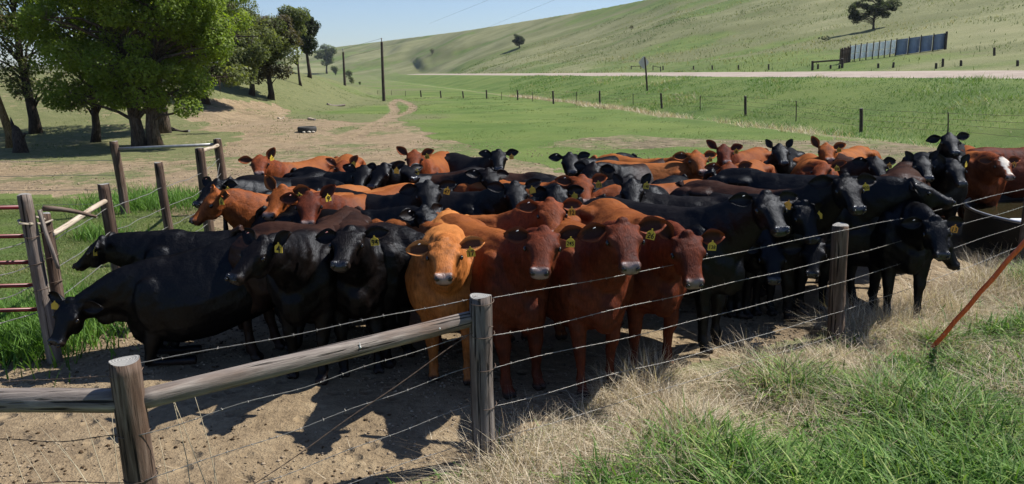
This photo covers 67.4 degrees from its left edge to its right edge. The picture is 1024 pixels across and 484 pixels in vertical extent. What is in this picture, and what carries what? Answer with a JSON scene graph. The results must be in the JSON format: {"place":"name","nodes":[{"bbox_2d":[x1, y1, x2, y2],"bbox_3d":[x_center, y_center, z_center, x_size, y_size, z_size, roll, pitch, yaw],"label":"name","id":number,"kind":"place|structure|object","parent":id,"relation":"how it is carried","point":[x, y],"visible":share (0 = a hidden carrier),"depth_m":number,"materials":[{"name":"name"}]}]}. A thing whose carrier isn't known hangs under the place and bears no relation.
{"place":"outdoors","nodes":[
{"label":"outdoors","id":0,"kind":"place"},
{"bbox_2d":[0,197,220,358],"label":"pasture grass","id":1,"kind":"structure","parent":0,"point":[141,221],"depth_m":14.22,"materials":[{"name":"green plant"}]},
{"bbox_2d":[0,0,641,66],"label":"sky","id":2,"kind":"structure","parent":0,"point":[343,22],"materials":[{"name":"blue"}]},
{"bbox_2d":[0,0,1023,483],"bbox_3d":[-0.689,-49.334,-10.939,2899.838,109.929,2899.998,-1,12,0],"label":"ground","id":3,"kind":"structure","parent":0,"point":[454,52],"depth_m":32.04,"materials":[{"name":"green plant"}]},
{"bbox_2d":[0,0,21,147],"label":"leaning tree","id":4,"kind":"object","parent":3,"relation":"on","point":[5,122],"visible":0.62,"depth_m":31.88,"materials":[{"name":"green plant"}]},
{"bbox_2d":[10,117,29,152],"bbox_3d":[-19.128,-4.048,29.752,0.666,1.568,0.759,-11,16,-39],"label":"tree stump","id":5,"kind":"object","parent":3,"relation":"on","point":[19,141],"visible":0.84,"depth_m":29.64,"materials":[{"name":"wood"}]},
{"bbox_2d":[0,0,72,133],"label":"half dead tree","id":6,"kind":"object","parent":3,"relation":"on","point":[24,72],"visible":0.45,"depth_m":36.61,"materials":[{"name":"green plant"}]},
{"bbox_2d":[0,0,139,141],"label":"cottonwood tree","id":7,"kind":"object","parent":3,"relation":"on","point":[96,132],"visible":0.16,"depth_m":31.86,"materials":[{"name":"green plant"}]},
{"bbox_2d":[0,180,199,386],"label":"tall weeds","id":8,"kind":"object","parent":3,"relation":"on","point":[19,337],"visible":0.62,"depth_m":8.46,"materials":[{"name":"green plant"}]},
{"bbox_2d":[6,398,217,483],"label":"dry stalks","id":9,"kind":"object","parent":3,"relation":"on","point":[118,446],"visible":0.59,"depth_m":4.71,"materials":[{"name":"beige plant"}]},
{"bbox_2d":[0,138,226,363],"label":"corner fence","id":10,"kind":"object","parent":3,"relation":"on","point":[29,223],"visible":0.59,"depth_m":8.00,"materials":[{"name":"wood"}]},
{"bbox_2d":[0,205,36,311],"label":"tube gate","id":11,"kind":"structure","parent":10,"relation":"attached to","point":[16,262],"depth_m":7.70,"materials":[{"name":"metal"}]},
{"bbox_2d":[14,0,255,146],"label":"cottonwood tree","id":12,"kind":"object","parent":3,"relation":"on","point":[173,28],"visible":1,"depth_m":29.86,"materials":[{"name":"green plant"}]},
{"bbox_2d":[95,0,256,133],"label":"cottonwood tree","id":13,"kind":"object","parent":3,"relation":"on","point":[164,125],"visible":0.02,"depth_m":37.80,"materials":[{"name":"green plant"}]},
{"bbox_2d":[47,223,311,365],"bbox_3d":[-3.175,0.524,7.644,2.636,1.355,0.841,-4,13,-14],"label":"cow","id":14,"kind":"object","parent":3,"relation":"on","point":[154,303],"visible":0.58,"depth_m":7.33},
{"bbox_2d":[72,229,286,355],"bbox_3d":[-3.196,0.493,7.934,2.454,1.290,0.771,-2,13,-6],"label":"cow","id":15,"kind":"object","parent":3,"relation":"on","point":[121,249],"visible":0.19,"depth_m":7.66},
{"bbox_2d":[171,127,189,131],"bbox_3d":[-16.902,-5.695,39.158,1.405,0.325,0.232,7,14,30],"label":"fallen log","id":16,"kind":"object","parent":3,"relation":"on","point":[173,129],"visible":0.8,"depth_m":39.17,"materials":[{"name":"wood"}]},
{"bbox_2d":[167,0,277,104],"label":"tree","id":17,"kind":"object","parent":3,"relation":"on","point":[246,55],"visible":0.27,"depth_m":49.71,"materials":[{"name":"green plant"}]},
{"bbox_2d":[218,0,302,95],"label":"tree","id":18,"kind":"object","parent":3,"relation":"on","point":[278,48],"visible":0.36,"depth_m":57.21,"materials":[{"name":"green plant"}]},
{"bbox_2d":[192,171,339,208],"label":"cow","id":19,"kind":"object","parent":3,"relation":"on","point":[256,186],"visible":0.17,"depth_m":10.14},
{"bbox_2d":[234,13,302,99],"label":"tree","id":20,"kind":"object","parent":3,"relation":"on","point":[268,71],"visible":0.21,"depth_m":58.96,"materials":[{"name":"olive leaves"},{"name":"dark bark"}]},
{"bbox_2d":[223,175,344,229],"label":"cow","id":21,"kind":"object","parent":3,"relation":"on","point":[314,183],"visible":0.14,"depth_m":10.70},
{"bbox_2d":[189,184,380,313],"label":"cow","id":22,"kind":"object","parent":3,"relation":"on","point":[234,207],"visible":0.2,"depth_m":8.79},
{"bbox_2d":[238,147,337,177],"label":"cow","id":23,"kind":"object","parent":3,"relation":"on","point":[267,164],"visible":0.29,"depth_m":12.12},
{"bbox_2d":[277,5,311,85],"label":"tree","id":24,"kind":"object","parent":3,"relation":"on","point":[299,16],"visible":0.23,"depth_m":69.31,"materials":[{"name":"green plant"}]},
{"bbox_2d":[225,206,372,384],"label":"cow","id":25,"kind":"object","parent":3,"relation":"on","point":[297,271],"visible":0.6,"depth_m":6.76},
{"bbox_2d":[297,126,316,132],"bbox_3d":[-10.173,-5.596,38.089,0.940,0.270,0.940,-1,12,0],"label":"feed trough","id":26,"kind":"object","parent":3,"relation":"on","point":[300,129],"visible":0.98,"depth_m":37.73,"materials":[{"name":"metal"}]},
{"bbox_2d":[294,15,320,78],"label":"tree","id":27,"kind":"object","parent":3,"relation":"on","point":[310,44],"visible":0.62,"depth_m":76.68,"materials":[{"name":"green plant"}]},
{"bbox_2d":[314,43,337,73],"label":"tree","id":28,"kind":"object","parent":3,"relation":"on","point":[326,54],"visible":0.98,"depth_m":536.87,"materials":[{"name":"green plant"}]},
{"bbox_2d":[228,221,424,368],"bbox_3d":[-1.576,0.498,7.572,2.562,1.412,0.856,1,13,10],"label":"cow","id":29,"kind":"object","parent":3,"relation":"on","point":[396,241],"visible":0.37,"depth_m":7.36},
{"bbox_2d":[282,163,378,186],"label":"cow","id":30,"kind":"object","parent":3,"relation":"on","point":[359,175],"visible":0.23,"depth_m":10.71},
{"bbox_2d":[330,65,338,74],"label":"bush","id":31,"kind":"object","parent":3,"relation":"on","point":[334,69],"visible":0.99,"depth_m":509.82,"materials":[{"name":"green plant"}]},
{"bbox_2d":[262,174,413,220],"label":"cow","id":32,"kind":"object","parent":3,"relation":"on","point":[276,206],"visible":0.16,"depth_m":8.62},
{"bbox_2d":[279,184,404,223],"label":"cow","id":33,"kind":"object","parent":3,"relation":"on","point":[310,206],"visible":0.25,"depth_m":8.42},
{"bbox_2d":[342,49,345,85],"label":"utility pole","id":34,"kind":"object","parent":3,"relation":"on","point":[344,77],"visible":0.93,"depth_m":93.42,"materials":[{"name":"wood"}]},
{"bbox_2d":[325,154,365,171],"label":"cow","id":35,"kind":"object","parent":3,"relation":"on","point":[337,164],"visible":0.24,"depth_m":12.03},
{"bbox_2d":[251,202,442,328],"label":"cow","id":36,"kind":"object","parent":3,"relation":"on","point":[413,216],"visible":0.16,"depth_m":8.10},
{"bbox_2d":[345,70,352,76],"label":"bush","id":37,"kind":"object","parent":3,"relation":"on","point":[349,73],"visible":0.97,"depth_m":409.43,"materials":[{"name":"green plant"}]},
{"bbox_2d":[315,205,388,377],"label":"cow","id":38,"kind":"object","parent":3,"relation":"on","point":[357,264],"visible":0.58,"depth_m":6.92},
{"bbox_2d":[381,38,385,100],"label":"utility pole","id":39,"kind":"object","parent":3,"relation":"on","point":[382,78],"visible":0.89,"depth_m":80.77,"materials":[{"name":"wood"}]},
{"bbox_2d":[345,1,550,56],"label":"power line","id":40,"kind":"object","parent":39,"relation":"attached to","point":[429,23],"visible":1,"depth_m":86.29,"materials":[{"name":"metal"}]},
{"bbox_2d":[315,179,456,308],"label":"cow","id":41,"kind":"object","parent":3,"relation":"on","point":[427,192],"visible":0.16,"depth_m":8.56},
{"bbox_2d":[387,161,422,183],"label":"cow","id":42,"kind":"object","parent":3,"relation":"on","point":[408,174],"visible":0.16,"depth_m":10.57},
{"bbox_2d":[0,308,815,483],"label":"dung crumbs","id":43,"kind":"object","parent":3,"relation":"on","point":[215,437],"visible":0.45,"depth_m":6.35,"materials":[{"name":"brown soil"}]},
{"bbox_2d":[36,333,805,483],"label":"straw bits","id":44,"kind":"object","parent":3,"relation":"on","point":[442,430],"visible":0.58,"depth_m":6.17,"materials":[{"name":"beige plant"}]},
{"bbox_2d":[396,146,449,173],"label":"cow","id":45,"kind":"object","parent":3,"relation":"on","point":[434,163],"visible":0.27,"depth_m":12.56},
{"bbox_2d":[366,160,493,189],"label":"cow","id":46,"kind":"object","parent":3,"relation":"on","point":[383,174],"visible":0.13,"depth_m":10.39},
{"bbox_2d":[405,208,484,385],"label":"cow","id":47,"kind":"object","parent":3,"relation":"on","point":[438,272],"visible":0.6,"depth_m":6.64},
{"bbox_2d":[0,68,925,192],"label":"field tufts","id":48,"kind":"object","parent":3,"relation":"on","point":[411,118],"visible":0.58,"depth_m":43.07,"materials":[{"name":"green plant"}]},
{"bbox_2d":[419,167,508,190],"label":"cow","id":49,"kind":"object","parent":3,"relation":"on","point":[486,176],"visible":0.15,"depth_m":10.51},
{"bbox_2d":[0,301,929,483],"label":"soil clods","id":50,"kind":"object","parent":3,"relation":"on","point":[307,440],"visible":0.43,"depth_m":7.17,"materials":[{"name":"brown soil"}]},
{"bbox_2d":[372,197,582,352],"bbox_3d":[-0.501,0.276,7.997,2.541,1.647,0.888,5,14,23],"label":"cow","id":51,"kind":"object","parent":3,"relation":"on","point":[549,212],"visible":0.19,"depth_m":7.40},
{"bbox_2d":[444,149,518,171],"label":"cow","id":52,"kind":"object","parent":3,"relation":"on","point":[496,159],"visible":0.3,"depth_m":12.60},
{"bbox_2d":[439,178,541,214],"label":"cow","id":53,"kind":"object","parent":3,"relation":"on","point":[496,197],"visible":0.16,"depth_m":8.91},
{"bbox_2d":[17,137,964,297],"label":"soil clods","id":54,"kind":"object","parent":3,"relation":"on","point":[405,164],"visible":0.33,"depth_m":26.96,"materials":[{"name":"brown soil"}]},
{"bbox_2d":[437,170,556,181],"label":"cow","id":55,"kind":"object","parent":3,"relation":"on","point":[518,177],"visible":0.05,"depth_m":10.95},
{"bbox_2d":[416,212,583,398],"bbox_3d":[-0.175,0.469,7.139,0.879,1.633,2.679,-8,14,-29],"label":"cow","id":56,"kind":"object","parent":3,"relation":"on","point":[516,259],"visible":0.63,"depth_m":6.50},
{"bbox_2d":[0,189,1023,483],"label":"barbed wire fence","id":57,"kind":"object","parent":3,"relation":"on","point":[128,399],"visible":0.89,"depth_m":4.77,"materials":[{"name":"wood"}]},
{"bbox_2d":[512,33,524,47],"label":"tree","id":58,"kind":"object","parent":3,"relation":"on","point":[518,40],"visible":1,"depth_m":320.42,"materials":[{"name":"green plant"}]},
{"bbox_2d":[453,173,606,203],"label":"cow","id":59,"kind":"object","parent":3,"relation":"on","point":[581,180],"visible":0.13,"depth_m":9.34},
{"bbox_2d":[521,174,583,213],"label":"cow","id":60,"kind":"object","parent":3,"relation":"on","point":[557,192],"visible":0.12,"depth_m":8.99},
{"bbox_2d":[525,177,660,192],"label":"cow","id":61,"kind":"object","parent":3,"relation":"on","point":[606,183],"visible":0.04,"depth_m":10.10},
{"bbox_2d":[521,214,665,398],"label":"cow","id":62,"kind":"object","parent":3,"relation":"on","point":[609,248],"visible":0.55,"depth_m":6.46},
{"bbox_2d":[548,151,641,176],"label":"cow","id":63,"kind":"object","parent":3,"relation":"on","point":[569,159],"visible":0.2,"depth_m":11.78},
{"bbox_2d":[574,158,664,182],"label":"cow","id":64,"kind":"object","parent":3,"relation":"on","point":[609,170],"visible":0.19,"depth_m":11.32},
{"bbox_2d":[639,56,648,90],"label":"road sign","id":65,"kind":"object","parent":3,"relation":"on","point":[643,62],"visible":0.91,"depth_m":72.68,"materials":[{"name":"metal"}]},
{"bbox_2d":[591,179,699,197],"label":"cow","id":66,"kind":"object","parent":3,"relation":"on","point":[613,190],"visible":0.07,"depth_m":9.60},
{"bbox_2d":[575,196,724,370],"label":"cow","id":67,"kind":"object","parent":3,"relation":"on","point":[681,248],"visible":0.49,"depth_m":6.84},
{"bbox_2d":[613,173,688,201],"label":"cow","id":68,"kind":"object","parent":3,"relation":"on","point":[633,189],"visible":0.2,"depth_m":8.94},
{"bbox_2d":[590,150,716,176],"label":"cow","id":69,"kind":"object","parent":3,"relation":"on","point":[696,161],"visible":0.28,"depth_m":11.72},
{"bbox_2d":[596,160,710,179],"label":"cow","id":70,"kind":"object","parent":3,"relation":"on","point":[662,170],"visible":0.1,"depth_m":11.68},
{"bbox_2d":[577,189,797,355],"bbox_3d":[1.650,0.199,7.990,2.684,1.717,0.891,10,17,41],"label":"cow","id":71,"kind":"object","parent":3,"relation":"on","point":[741,221],"visible":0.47,"depth_m":7.39},
{"bbox_2d":[359,239,1023,483],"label":"dry grass","id":72,"kind":"structure","parent":3,"relation":"on","point":[976,279],"depth_m":6.66,"materials":[{"name":"plant"}]},
{"bbox_2d":[596,192,794,318],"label":"cow","id":73,"kind":"object","parent":3,"relation":"on","point":[679,201],"visible":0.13,"depth_m":8.79},
{"bbox_2d":[378,90,1023,136],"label":"pasture fence","id":74,"kind":"object","parent":3,"relation":"on","point":[860,114],"visible":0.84,"depth_m":44.35,"materials":[{"name":"metal"}]},
{"bbox_2d":[385,257,1023,483],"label":"green grass","id":75,"kind":"structure","parent":3,"relation":"on","point":[927,466],"depth_m":5.70,"materials":[{"name":"green plant"}]},
{"bbox_2d":[403,275,1023,483],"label":"thatch","id":76,"kind":"object","parent":3,"relation":"on","point":[789,423],"visible":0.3,"depth_m":6.58,"materials":[{"name":"plant"}]},
{"bbox_2d":[453,0,1023,73],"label":"hill tufts","id":77,"kind":"object","parent":3,"relation":"on","point":[807,51],"visible":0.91,"depth_m":162.55,"materials":[{"name":"green plant"}]},
{"bbox_2d":[706,140,771,173],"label":"cow","id":78,"kind":"object","parent":3,"relation":"on","point":[726,153],"visible":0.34,"depth_m":12.76},
{"bbox_2d":[704,159,777,172],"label":"cow","id":79,"kind":"object","parent":3,"relation":"on","point":[759,165],"visible":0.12,"depth_m":10.49},
{"bbox_2d":[509,94,987,147],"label":"grass","id":80,"kind":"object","parent":3,"relation":"on","point":[610,106],"visible":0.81,"depth_m":48.94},
{"bbox_2d":[680,185,822,319],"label":"cow","id":81,"kind":"object","parent":3,"relation":"on","point":[802,217],"visible":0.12,"depth_m":8.11},
{"bbox_2d":[726,229,801,317],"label":"cow","id":82,"kind":"object","parent":3,"relation":"on","point":[769,259],"visible":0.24,"depth_m":8.18},
{"bbox_2d":[509,73,1023,147],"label":"verge grass","id":83,"kind":"structure","parent":3,"relation":"on","point":[967,79],"depth_m":45.16,"materials":[{"name":"green plant"}]},
{"bbox_2d":[669,172,876,323],"bbox_3d":[2.911,-0.049,9.023,0.895,1.751,2.718,-10,16,-37],"label":"cow","id":84,"kind":"object","parent":3,"relation":"on","point":[835,196],"visible":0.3,"depth_m":8.37},
{"bbox_2d":[763,139,804,173],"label":"cow","id":85,"kind":"object","parent":3,"relation":"on","point":[781,158],"visible":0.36,"depth_m":12.30},
{"bbox_2d":[792,218,838,311],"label":"cow","id":86,"kind":"object","parent":3,"relation":"on","point":[812,255],"visible":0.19,"depth_m":8.33},
{"bbox_2d":[790,153,846,174],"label":"cow","id":87,"kind":"object","parent":3,"relation":"on","point":[810,164],"visible":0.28,"depth_m":11.43},
{"bbox_2d":[811,58,843,70],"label":"fence brace","id":88,"kind":"object","parent":3,"relation":"on","point":[841,60],"visible":0.93,"depth_m":79.34,"materials":[{"name":"wood"}]},
{"bbox_2d":[703,168,955,310],"bbox_3d":[3.612,-0.072,9.361,0.959,1.626,3.049,-13,17,-43],"label":"cow","id":89,"kind":"object","parent":3,"relation":"on","point":[881,195],"visible":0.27,"depth_m":8.68},
{"bbox_2d":[662,47,1018,69],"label":"hillside fence","id":90,"kind":"object","parent":3,"relation":"on","point":[942,63],"visible":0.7,"depth_m":70.03,"materials":[{"name":"brown wood"}]},
{"bbox_2d":[811,136,881,163],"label":"cow","id":91,"kind":"object","parent":3,"relation":"on","point":[827,153],"visible":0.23,"depth_m":12.53},
{"bbox_2d":[752,217,959,312],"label":"cow","id":92,"kind":"object","parent":3,"relation":"on","point":[858,240],"visible":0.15,"depth_m":8.76},
{"bbox_2d":[833,153,895,175],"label":"cow","id":93,"kind":"object","parent":3,"relation":"on","point":[874,166],"visible":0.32,"depth_m":11.21},
{"bbox_2d":[847,0,902,28],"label":"tree","id":94,"kind":"object","parent":3,"relation":"on","point":[875,10],"visible":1,"depth_m":130.65,"materials":[{"name":"green plant"}]},
{"bbox_2d":[839,31,947,64],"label":"windbreak wall","id":95,"kind":"structure","parent":3,"relation":"on","point":[914,44],"depth_m":82.99,"materials":[{"name":"grey metal"}]},
{"bbox_2d":[846,200,963,320],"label":"cow","id":96,"kind":"object","parent":3,"relation":"on","point":[921,232],"visible":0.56,"depth_m":8.33},
{"bbox_2d":[880,161,932,209],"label":"cow","id":97,"kind":"object","parent":3,"relation":"on","point":[906,169],"visible":0.1,"depth_m":10.87},
{"bbox_2d":[901,150,937,186],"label":"cow","id":98,"kind":"object","parent":3,"relation":"on","point":[923,165],"visible":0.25,"depth_m":11.13},
{"bbox_2d":[926,132,969,233],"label":"cow","id":99,"kind":"object","parent":3,"relation":"on","point":[950,145],"visible":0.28,"depth_m":12.38},
{"bbox_2d":[927,151,969,236],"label":"cow","id":100,"kind":"object","parent":3,"relation":"on","point":[948,174],"visible":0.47,"depth_m":11.30},
{"bbox_2d":[926,239,1023,351],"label":"orange pole","id":101,"kind":"object","parent":3,"relation":"on","point":[984,287],"visible":0.93,"depth_m":7.32,"materials":[{"name":"metal"}]},
{"bbox_2d":[941,145,1020,219],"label":"cow","id":102,"kind":"object","parent":3,"relation":"on","point":[988,174],"visible":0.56,"depth_m":12.48},
{"bbox_2d":[957,147,1023,219],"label":"cow","id":103,"kind":"object","parent":3,"relation":"on","point":[1015,184],"visible":0.24,"depth_m":13.11},
{"bbox_2d":[961,195,1023,263],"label":"stock tank","id":104,"kind":"object","parent":3,"relation":"on","point":[973,230],"visible":0.64,"depth_m":11.39,"materials":[{"name":"rubber"}]},
{"bbox_2d":[971,199,1023,218],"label":"tank water","id":105,"kind":"structure","parent":104,"relation":"in","point":[1006,206],"depth_m":12.49,"materials":[{"name":"brown liquid"}]},
{"bbox_2d":[407,70,1023,78],"bbox_3d":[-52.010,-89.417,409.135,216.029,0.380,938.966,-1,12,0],"label":"gravel road","id":106,"kind":"structure","parent":0,"point":[925,74],"depth_m":65.43,"materials":[{"name":"beige gravel"}]}
]}

